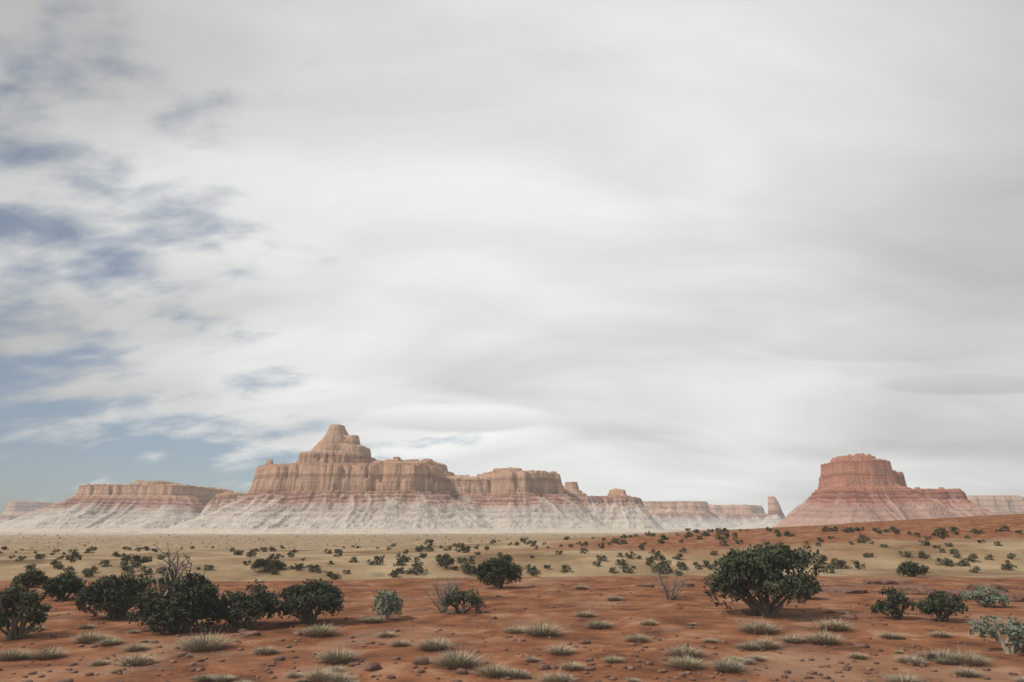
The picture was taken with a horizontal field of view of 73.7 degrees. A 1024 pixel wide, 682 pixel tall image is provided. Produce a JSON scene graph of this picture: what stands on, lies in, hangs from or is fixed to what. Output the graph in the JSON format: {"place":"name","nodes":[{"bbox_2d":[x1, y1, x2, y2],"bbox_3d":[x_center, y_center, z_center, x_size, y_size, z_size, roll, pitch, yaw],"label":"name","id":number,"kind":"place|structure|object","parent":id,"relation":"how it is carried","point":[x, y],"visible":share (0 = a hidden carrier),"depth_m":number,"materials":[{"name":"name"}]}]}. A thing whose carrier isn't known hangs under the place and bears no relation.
{"place":"outdoors","nodes":[
{"label":"outdoors","id":0,"kind":"place"},
{"bbox_2d":[0,514,1023,681],"bbox_3d":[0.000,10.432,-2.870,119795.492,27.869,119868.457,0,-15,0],"label":"terrain","id":1,"kind":"structure","parent":0,"point":[362,583],"depth_m":14.12,"materials":[{"name":"soil"}]},
{"bbox_2d":[0,643,40,660],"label":"grass tuft","id":2,"kind":"object","parent":1,"relation":"on","point":[10,655],"visible":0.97,"depth_m":8.89,"materials":[{"name":"plant"}]},
{"bbox_2d":[0,582,52,638],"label":"shrub","id":3,"kind":"object","parent":1,"relation":"on","point":[14,597],"visible":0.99,"depth_m":10.55,"materials":[{"name":"green plant"}]},
{"bbox_2d":[0,501,58,523],"bbox_3d":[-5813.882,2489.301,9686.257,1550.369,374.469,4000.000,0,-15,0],"label":"mesa","id":4,"kind":"structure","parent":1,"relation":"on","point":[14,509],"depth_m":8723.96,"materials":[{"name":"stone"}]},
{"bbox_2d":[10,569,50,587],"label":"shrub","id":5,"kind":"object","parent":1,"relation":"on","point":[34,577],"visible":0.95,"depth_m":18.23,"materials":[{"name":"green plant"}]},
{"bbox_2d":[24,643,75,659],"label":"grass tuft","id":6,"kind":"object","parent":1,"relation":"on","point":[43,655],"visible":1,"depth_m":8.97,"materials":[{"name":"plant"}]},
{"bbox_2d":[41,571,86,600],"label":"shrub","id":7,"kind":"object","parent":1,"relation":"on","point":[61,586],"visible":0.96,"depth_m":15.69,"materials":[{"name":"green plant"}]},
{"bbox_2d":[68,552,82,559],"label":"shrub","id":8,"kind":"object","parent":1,"relation":"on","point":[74,554],"visible":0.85,"depth_m":57.53,"materials":[{"name":"green plant"}]},
{"bbox_2d":[66,628,118,642],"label":"grass tuft","id":9,"kind":"object","parent":1,"relation":"on","point":[94,636],"visible":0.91,"depth_m":10.08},
{"bbox_2d":[89,658,115,665],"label":"grass tuft","id":10,"kind":"object","parent":1,"relation":"on","point":[100,661],"visible":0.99,"depth_m":8.52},
{"bbox_2d":[93,634,124,645],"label":"grass tuft","id":11,"kind":"object","parent":1,"relation":"on","point":[113,641],"visible":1,"depth_m":9.80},
{"bbox_2d":[74,572,157,619],"bbox_3d":[-7.410,4.854,12.946,1.613,0.909,1.417,-3,-16,12],"label":"shrub","id":12,"kind":"object","parent":1,"relation":"on","point":[120,593],"visible":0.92,"depth_m":12.62,"materials":[{"name":"green plant"}]},
{"bbox_2d":[0,480,232,532],"bbox_3d":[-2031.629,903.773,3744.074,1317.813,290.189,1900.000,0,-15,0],"label":"mesa","id":13,"kind":"structure","parent":1,"relation":"on","point":[140,506],"depth_m":3361.24,"materials":[{"name":"stone"}]},
{"bbox_2d":[119,553,144,567],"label":"shrub","id":14,"kind":"object","parent":1,"relation":"on","point":[137,558],"visible":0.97,"depth_m":51.74,"materials":[{"name":"green plant"}]},
{"bbox_2d":[106,649,162,666],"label":"grass tuft","id":15,"kind":"object","parent":1,"relation":"on","point":[140,660],"visible":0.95,"depth_m":8.50,"materials":[{"name":"plant"}]},
{"bbox_2d":[120,641,153,651],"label":"grass tuft","id":16,"kind":"object","parent":1,"relation":"on","point":[134,647],"visible":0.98,"depth_m":9.36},
{"bbox_2d":[158,573,178,589],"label":"shrub","id":17,"kind":"object","parent":1,"relation":"on","point":[162,582],"visible":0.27,"depth_m":18.37,"materials":[{"name":"green plant"}]},
{"bbox_2d":[127,543,228,635],"bbox_3d":[-5.499,4.145,11.447,1.441,1.515,1.522,14,-20,-41],"label":"shrub","id":18,"kind":"object","parent":1,"relation":"on","point":[181,604],"visible":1,"depth_m":11.17,"materials":[{"name":"green plant"}]},
{"bbox_2d":[165,624,241,651],"bbox_3d":[-4.321,4.144,9.586,1.165,0.355,1.184,6,-16,-21],"label":"grass tuft","id":19,"kind":"object","parent":1,"relation":"on","point":[203,644],"visible":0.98,"depth_m":9.51,"materials":[{"name":"plant"}]},
{"bbox_2d":[191,671,216,681],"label":"grass tuft","id":20,"kind":"object","parent":1,"relation":"on","point":[209,677],"visible":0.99,"depth_m":7.72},
{"bbox_2d":[206,671,239,681],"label":"grass tuft","id":21,"kind":"object","parent":1,"relation":"on","point":[222,678],"visible":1,"depth_m":7.72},
{"bbox_2d":[210,578,284,628],"bbox_3d":[-4.557,4.566,11.810,1.208,0.873,1.215,9,-18,-30],"label":"shrub","id":22,"kind":"object","parent":1,"relation":"on","point":[257,606],"visible":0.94,"depth_m":11.60,"materials":[{"name":"green plant"}]},
{"bbox_2d":[239,631,260,635],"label":"ledge rock","id":23,"kind":"object","parent":1,"relation":"on","point":[253,633],"visible":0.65,"depth_m":10.82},
{"bbox_2d":[249,642,279,654],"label":"grass tuft","id":24,"kind":"object","parent":1,"relation":"on","point":[267,651],"visible":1,"depth_m":9.23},
{"bbox_2d":[250,558,287,570],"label":"sage bush","id":25,"kind":"object","parent":1,"relation":"on","point":[266,565],"visible":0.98,"depth_m":50.50,"materials":[{"name":"green plant"}]},
{"bbox_2d":[286,669,303,677],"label":"grass tuft","id":26,"kind":"object","parent":1,"relation":"on","point":[292,674],"visible":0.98,"depth_m":7.89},
{"bbox_2d":[277,578,345,623],"bbox_3d":[-3.668,4.658,12.112,1.351,0.847,1.306,-7,-17,23],"label":"shrub","id":27,"kind":"object","parent":1,"relation":"on","point":[300,603],"visible":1,"depth_m":11.99,"materials":[{"name":"green plant"}]},
{"bbox_2d":[294,664,341,681],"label":"grass tuft","id":28,"kind":"object","parent":1,"relation":"on","point":[320,675],"visible":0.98,"depth_m":7.80,"materials":[{"name":"plant"}]},
{"bbox_2d":[294,618,345,636],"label":"grass tuft","id":29,"kind":"object","parent":1,"relation":"on","point":[318,631],"visible":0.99,"depth_m":10.82,"materials":[{"name":"plant"}]},
{"bbox_2d":[323,664,345,672],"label":"grass tuft","id":30,"kind":"object","parent":1,"relation":"on","point":[337,668],"visible":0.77,"depth_m":8.17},
{"bbox_2d":[305,643,368,663],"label":"grass tuft","id":31,"kind":"object","parent":1,"relation":"on","point":[341,656],"visible":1,"depth_m":8.77,"materials":[{"name":"plant"}]},
{"bbox_2d":[324,669,359,681],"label":"grass tuft","id":32,"kind":"object","parent":1,"relation":"on","point":[343,677],"visible":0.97,"depth_m":7.69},
{"bbox_2d":[364,662,381,670],"bbox_3d":[-1.676,3.925,8.202,0.179,0.128,0.227,-12,-19,37],"label":"rock","id":33,"kind":"object","parent":1,"relation":"on","point":[373,666],"visible":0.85,"depth_m":8.13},
{"bbox_2d":[359,613,387,622],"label":"grass tuft","id":34,"kind":"object","parent":1,"relation":"on","point":[372,619],"visible":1,"depth_m":12.27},
{"bbox_2d":[373,629,397,636],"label":"grass tuft","id":35,"kind":"object","parent":1,"relation":"on","point":[383,634],"visible":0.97,"depth_m":10.61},
{"bbox_2d":[371,588,403,620],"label":"sage bush","id":36,"kind":"object","parent":1,"relation":"on","point":[386,607],"visible":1,"depth_m":12.65,"materials":[{"name":"green plant"}]},
{"bbox_2d":[388,638,411,646],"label":"grass tuft","id":37,"kind":"object","parent":1,"relation":"on","point":[400,643],"visible":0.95,"depth_m":9.81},
{"bbox_2d":[133,424,668,533],"bbox_3d":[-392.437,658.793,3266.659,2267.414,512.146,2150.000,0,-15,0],"label":"butte","id":38,"kind":"object","parent":1,"relation":"on","point":[337,479],"visible":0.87,"depth_m":2793.64,"materials":[{"name":"stone"}]},
{"bbox_2d":[406,561,426,573],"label":"shrub","id":39,"kind":"object","parent":1,"relation":"on","point":[419,565],"visible":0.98,"depth_m":50.73,"materials":[{"name":"green plant"}]},
{"bbox_2d":[412,656,428,664],"bbox_3d":[-1.137,4.000,8.513,0.217,0.135,0.245,6,-16,-22],"label":"rock","id":40,"kind":"object","parent":1,"relation":"on","point":[418,661],"visible":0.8,"depth_m":8.43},
{"bbox_2d":[409,633,457,650],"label":"grass tuft","id":41,"kind":"object","parent":1,"relation":"on","point":[431,645],"visible":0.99,"depth_m":9.42,"materials":[{"name":"plant"}]},
{"bbox_2d":[424,573,466,612],"bbox_3d":[-1.331,5.106,13.808,0.972,0.804,1.000,0,-15,0],"label":"dead shrub","id":42,"kind":"object","parent":1,"relation":"on","point":[444,610],"visible":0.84,"depth_m":13.74,"materials":[{"name":"grey plant"}]},
{"bbox_2d":[436,555,454,567],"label":"shrub","id":43,"kind":"object","parent":1,"relation":"on","point":[448,561],"visible":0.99,"depth_m":52.11,"materials":[{"name":"green plant"}]},
{"bbox_2d":[421,644,488,668],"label":"grass tuft","id":44,"kind":"object","parent":1,"relation":"on","point":[463,661],"visible":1,"depth_m":8.38,"materials":[{"name":"plant"}]},
{"bbox_2d":[455,668,467,674],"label":"rock","id":45,"kind":"object","parent":1,"relation":"on","point":[462,671],"visible":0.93,"depth_m":7.95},
{"bbox_2d":[440,585,485,613],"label":"juniper bush","id":46,"kind":"object","parent":1,"relation":"on","point":[473,599],"visible":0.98,"depth_m":13.57,"materials":[{"name":"green plant"}]},
{"bbox_2d":[463,563,475,576],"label":"shrub","id":47,"kind":"object","parent":1,"relation":"on","point":[470,568],"visible":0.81,"depth_m":50.84,"materials":[{"name":"green plant"}]},
{"bbox_2d":[466,660,510,677],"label":"grass tuft","id":48,"kind":"object","parent":1,"relation":"on","point":[492,672],"visible":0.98,"depth_m":7.94,"materials":[{"name":"plant"}]},
{"bbox_2d":[471,553,523,588],"bbox_3d":[-0.428,6.470,19.158,1.548,1.044,1.255,-2,-15,8],"label":"shrub","id":49,"kind":"object","parent":1,"relation":"on","point":[495,572],"visible":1,"depth_m":18.91,"materials":[{"name":"green plant"}]},
{"bbox_2d":[501,623,527,633],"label":"grass tuft","id":50,"kind":"object","parent":1,"relation":"on","point":[513,630],"visible":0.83,"depth_m":11.09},
{"bbox_2d":[503,665,530,678],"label":"grass tuft","id":51,"kind":"object","parent":1,"relation":"on","point":[517,673],"visible":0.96,"depth_m":7.90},
{"bbox_2d":[515,616,571,636],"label":"grass tuft","id":52,"kind":"object","parent":1,"relation":"on","point":[547,631],"visible":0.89,"depth_m":10.75,"materials":[{"name":"plant"}]},
{"bbox_2d":[537,664,549,669],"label":"rock","id":53,"kind":"object","parent":1,"relation":"on","point":[543,666],"visible":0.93,"depth_m":8.28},
{"bbox_2d":[536,667,582,681],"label":"grass tuft","id":54,"kind":"object","parent":1,"relation":"on","point":[551,678],"visible":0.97,"depth_m":7.69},
{"bbox_2d":[540,642,580,654],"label":"grass tuft","id":55,"kind":"object","parent":1,"relation":"on","point":[562,650],"visible":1,"depth_m":9.18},
{"bbox_2d":[557,659,584,670],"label":"grass tuft","id":56,"kind":"object","parent":1,"relation":"on","point":[571,667],"visible":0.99,"depth_m":8.32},
{"bbox_2d":[572,608,598,616],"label":"grass tuft","id":57,"kind":"object","parent":1,"relation":"on","point":[586,614],"visible":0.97,"depth_m":13.13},
{"bbox_2d":[581,617,614,628],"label":"grass tuft","id":58,"kind":"object","parent":1,"relation":"on","point":[600,624],"visible":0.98,"depth_m":11.67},
{"bbox_2d":[601,654,627,662],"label":"grass tuft","id":59,"kind":"object","parent":1,"relation":"on","point":[612,659],"visible":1,"depth_m":8.59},
{"bbox_2d":[620,632,653,642],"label":"grass tuft","id":60,"kind":"object","parent":1,"relation":"on","point":[635,638],"visible":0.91,"depth_m":10.14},
{"bbox_2d":[635,583,654,587],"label":"ledge rock","id":61,"kind":"object","parent":1,"relation":"on","point":[645,585],"visible":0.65,"depth_m":18.85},
{"bbox_2d":[650,558,676,573],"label":"shrub","id":62,"kind":"object","parent":1,"relation":"on","point":[665,564],"visible":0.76,"depth_m":41.96,"materials":[{"name":"green plant"}]},
{"bbox_2d":[644,568,696,599],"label":"dead shrub","id":63,"kind":"object","parent":1,"relation":"on","point":[673,593],"visible":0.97,"depth_m":15.91,"materials":[{"name":"grey plant"}]},
{"bbox_2d":[655,651,709,669],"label":"grass tuft","id":64,"kind":"object","parent":1,"relation":"on","point":[685,663],"visible":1,"depth_m":8.36,"materials":[{"name":"plant"}]},
{"bbox_2d":[659,641,715,658],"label":"grass tuft","id":65,"kind":"object","parent":1,"relation":"on","point":[690,652],"visible":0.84,"depth_m":8.93,"materials":[{"name":"plant"}]},
{"bbox_2d":[643,501,767,528],"bbox_3d":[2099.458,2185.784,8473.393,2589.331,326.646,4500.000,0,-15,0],"label":"mesa","id":66,"kind":"structure","parent":1,"relation":"on","point":[684,514],"depth_m":7273.35,"materials":[{"name":"stone"}]},
{"bbox_2d":[715,527,729,534],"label":"shrub","id":67,"kind":"object","parent":1,"relation":"on","point":[720,529],"visible":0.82,"depth_m":82.96,"materials":[{"name":"green plant"}]},
{"bbox_2d":[706,659,750,672],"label":"grass tuft","id":68,"kind":"object","parent":1,"relation":"on","point":[729,669],"visible":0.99,"depth_m":8.14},
{"bbox_2d":[712,654,748,668],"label":"grass tuft","id":69,"kind":"object","parent":1,"relation":"on","point":[729,660],"visible":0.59,"depth_m":8.38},
{"bbox_2d":[735,657,756,663],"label":"grass tuft","id":70,"kind":"object","parent":1,"relation":"on","point":[750,661],"visible":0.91,"depth_m":8.56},
{"bbox_2d":[731,639,764,650],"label":"grass tuft","id":71,"kind":"object","parent":1,"relation":"on","point":[748,646],"visible":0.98,"depth_m":9.48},
{"bbox_2d":[744,652,766,660],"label":"grass tuft","id":72,"kind":"object","parent":1,"relation":"on","point":[757,657],"visible":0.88,"depth_m":8.80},
{"bbox_2d":[728,496,784,528],"bbox_3d":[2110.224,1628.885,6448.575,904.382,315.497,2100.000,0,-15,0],"label":"rock tower","id":73,"kind":"structure","parent":1,"relation":"on","point":[774,517],"depth_m":6221.12,"materials":[{"name":"stone"}]},
{"bbox_2d":[733,615,788,634],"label":"grass tuft","id":74,"kind":"object","parent":1,"relation":"on","point":[758,628],"visible":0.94,"depth_m":10.90,"materials":[{"name":"plant"}]},
{"bbox_2d":[701,542,826,616],"bbox_3d":[4.882,4.637,13.272,2.215,1.489,2.043,-10,-18,33],"label":"shrub","id":75,"kind":"object","parent":1,"relation":"on","point":[758,571],"visible":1,"depth_m":12.89,"materials":[{"name":"green plant"}]},
{"bbox_2d":[746,634,786,648],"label":"grass tuft","id":76,"kind":"object","parent":1,"relation":"on","point":[767,644],"visible":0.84,"depth_m":9.62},
{"bbox_2d":[778,634,808,643],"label":"grass tuft","id":77,"kind":"object","parent":1,"relation":"on","point":[793,639],"visible":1,"depth_m":10.10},
{"bbox_2d":[792,576,821,598],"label":"shrub","id":78,"kind":"object","parent":1,"relation":"on","point":[813,593],"visible":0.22,"depth_m":15.67,"materials":[{"name":"green plant"}]},
{"bbox_2d":[799,625,853,644],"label":"grass tuft","id":79,"kind":"object","parent":1,"relation":"on","point":[824,639],"visible":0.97,"depth_m":10.02,"materials":[{"name":"plant"}]},
{"bbox_2d":[820,562,837,573],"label":"shrub","id":80,"kind":"object","parent":1,"relation":"on","point":[830,566],"visible":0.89,"depth_m":40.01,"materials":[{"name":"green plant"}]},
{"bbox_2d":[813,616,859,630],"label":"grass tuft","id":81,"kind":"object","parent":1,"relation":"on","point":[832,625],"visible":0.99,"depth_m":11.12,"materials":[{"name":"plant"}]},
{"bbox_2d":[818,588,866,593],"bbox_3d":[8.393,6.364,17.323,1.189,0.172,0.659,-4,-16,16],"label":"ledge rock","id":82,"kind":"object","parent":1,"relation":"on","point":[846,590],"visible":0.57,"depth_m":17.11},
{"bbox_2d":[835,559,851,568],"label":"shrub","id":83,"kind":"object","parent":1,"relation":"on","point":[843,562],"visible":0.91,"depth_m":43.42,"materials":[{"name":"green plant"}]},
{"bbox_2d":[841,613,857,618],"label":"rock","id":84,"kind":"object","parent":1,"relation":"on","point":[850,616],"visible":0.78,"depth_m":12.41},
{"bbox_2d":[846,651,871,658],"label":"grass tuft","id":85,"kind":"object","parent":1,"relation":"on","point":[857,655],"visible":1,"depth_m":8.88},
{"bbox_2d":[854,643,868,647],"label":"rock","id":86,"kind":"object","parent":1,"relation":"on","point":[860,645],"visible":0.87,"depth_m":9.65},
{"bbox_2d":[863,580,898,584],"bbox_3d":[10.542,6.941,19.523,0.927,0.204,0.519,0,-15,1],"label":"ledge rock","id":87,"kind":"object","parent":1,"relation":"on","point":[884,582],"visible":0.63,"depth_m":19.35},
{"bbox_2d":[772,453,994,527],"bbox_3d":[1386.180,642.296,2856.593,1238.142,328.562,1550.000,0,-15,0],"label":"butte","id":88,"kind":"object","parent":1,"relation":"on","point":[859,487],"visible":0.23,"depth_m":2687.44,"materials":[{"name":"stone"}]},
{"bbox_2d":[874,631,905,639],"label":"grass tuft","id":89,"kind":"object","parent":1,"relation":"on","point":[889,635],"visible":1,"depth_m":10.39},
{"bbox_2d":[870,585,916,618],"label":"shrub","id":90,"kind":"object","parent":1,"relation":"on","point":[893,600],"visible":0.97,"depth_m":12.53,"materials":[{"name":"green plant"}]},
{"bbox_2d":[880,673,927,681],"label":"grass tuft","id":91,"kind":"object","parent":1,"relation":"on","point":[901,679],"visible":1,"depth_m":7.42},
{"bbox_2d":[895,560,926,576],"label":"shrub","id":92,"kind":"object","parent":1,"relation":"on","point":[913,569],"visible":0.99,"depth_m":22.13,"materials":[{"name":"green plant"}]},
{"bbox_2d":[888,585,934,594],"bbox_3d":[10.077,6.361,17.280,1.221,0.333,0.674,-4,-16,16],"label":"ledge rock","id":93,"kind":"object","parent":1,"relation":"on","point":[915,589],"visible":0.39,"depth_m":17.07,"materials":[{"name":"stone"}]},
{"bbox_2d":[892,650,930,663],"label":"grass tuft","id":94,"kind":"object","parent":1,"relation":"on","point":[910,658],"visible":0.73,"depth_m":8.52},
{"bbox_2d":[908,651,933,659],"bbox_3d":[5.218,4.021,8.700,0.308,0.137,0.198,-11,-19,35],"label":"rock","id":95,"kind":"object","parent":1,"relation":"on","point":[922,654],"visible":0.58,"depth_m":8.65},
{"bbox_2d":[930,527,947,536],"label":"shrub","id":96,"kind":"object","parent":1,"relation":"on","point":[939,531],"visible":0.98,"depth_m":67.03,"materials":[{"name":"green plant"}]},
{"bbox_2d":[926,630,956,637],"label":"grass tuft","id":97,"kind":"object","parent":1,"relation":"on","point":[941,634],"visible":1,"depth_m":10.48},
{"bbox_2d":[917,589,968,621],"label":"shrub","id":98,"kind":"object","parent":1,"relation":"on","point":[938,604],"visible":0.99,"depth_m":12.09,"materials":[{"name":"green plant"}]},
{"bbox_2d":[935,557,952,565],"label":"shrub","id":99,"kind":"object","parent":1,"relation":"on","point":[947,562],"visible":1,"depth_m":52.76,"materials":[{"name":"green plant"}]},
{"bbox_2d":[930,653,958,664],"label":"grass tuft","id":100,"kind":"object","parent":1,"relation":"on","point":[946,661],"visible":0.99,"depth_m":8.41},
{"bbox_2d":[924,645,965,659],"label":"grass tuft","id":101,"kind":"object","parent":1,"relation":"on","point":[940,655],"visible":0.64,"depth_m":8.63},
{"bbox_2d":[927,590,989,600],"bbox_3d":[10.330,5.955,15.818,1.276,0.356,0.660,0,-15,-1],"label":"ledge rock","id":102,"kind":"object","parent":1,"relation":"on","point":[951,592],"visible":0.22,"depth_m":15.63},
{"bbox_2d":[950,666,987,676],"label":"grass tuft","id":103,"kind":"object","parent":1,"relation":"on","point":[968,672],"visible":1,"depth_m":7.77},
{"bbox_2d":[939,644,1000,665],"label":"grass tuft","id":104,"kind":"object","parent":1,"relation":"on","point":[971,660],"visible":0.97,"depth_m":8.40,"materials":[{"name":"plant"}]},
{"bbox_2d":[964,552,978,561],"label":"shrub","id":105,"kind":"object","parent":1,"relation":"on","point":[972,556],"visible":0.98,"depth_m":53.61,"materials":[{"name":"green plant"}]},
{"bbox_2d":[960,585,1010,606],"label":"sage bush","id":106,"kind":"object","parent":1,"relation":"on","point":[982,594],"visible":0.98,"depth_m":14.43,"materials":[{"name":"green plant"}]},
{"bbox_2d":[963,583,1007,591],"bbox_3d":[12.300,6.460,17.770,1.009,0.295,0.604,-4,-16,15],"label":"ledge rock","id":107,"kind":"object","parent":1,"relation":"on","point":[1001,588],"visible":0.54,"depth_m":17.60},
{"bbox_2d":[966,495,1023,514],"bbox_3d":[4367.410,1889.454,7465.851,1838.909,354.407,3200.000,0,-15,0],"label":"mesa","id":108,"kind":"structure","parent":1,"relation":"on","point":[1003,504],"depth_m":6843.41,"materials":[{"name":"stone"}]},
{"bbox_2d":[968,614,1023,653],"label":"sage bush","id":109,"kind":"object","parent":1,"relation":"on","point":[1014,631],"visible":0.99,"depth_m":9.26,"materials":[{"name":"green plant"}]},
{"bbox_2d":[1000,563,1017,569],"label":"shrub","id":110,"kind":"object","parent":1,"relation":"on","point":[1008,566],"visible":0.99,"depth_m":43.03,"materials":[{"name":"green plant"}]},
{"bbox_2d":[999,593,1023,601],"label":"ledge rock","id":111,"kind":"object","parent":1,"relation":"on","point":[1015,597],"visible":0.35,"depth_m":15.22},
{"bbox_2d":[0,0,1023,516],"label":"sky","id":112,"kind":"structure","parent":0,"point":[715,252],"materials":[{"name":"white"}]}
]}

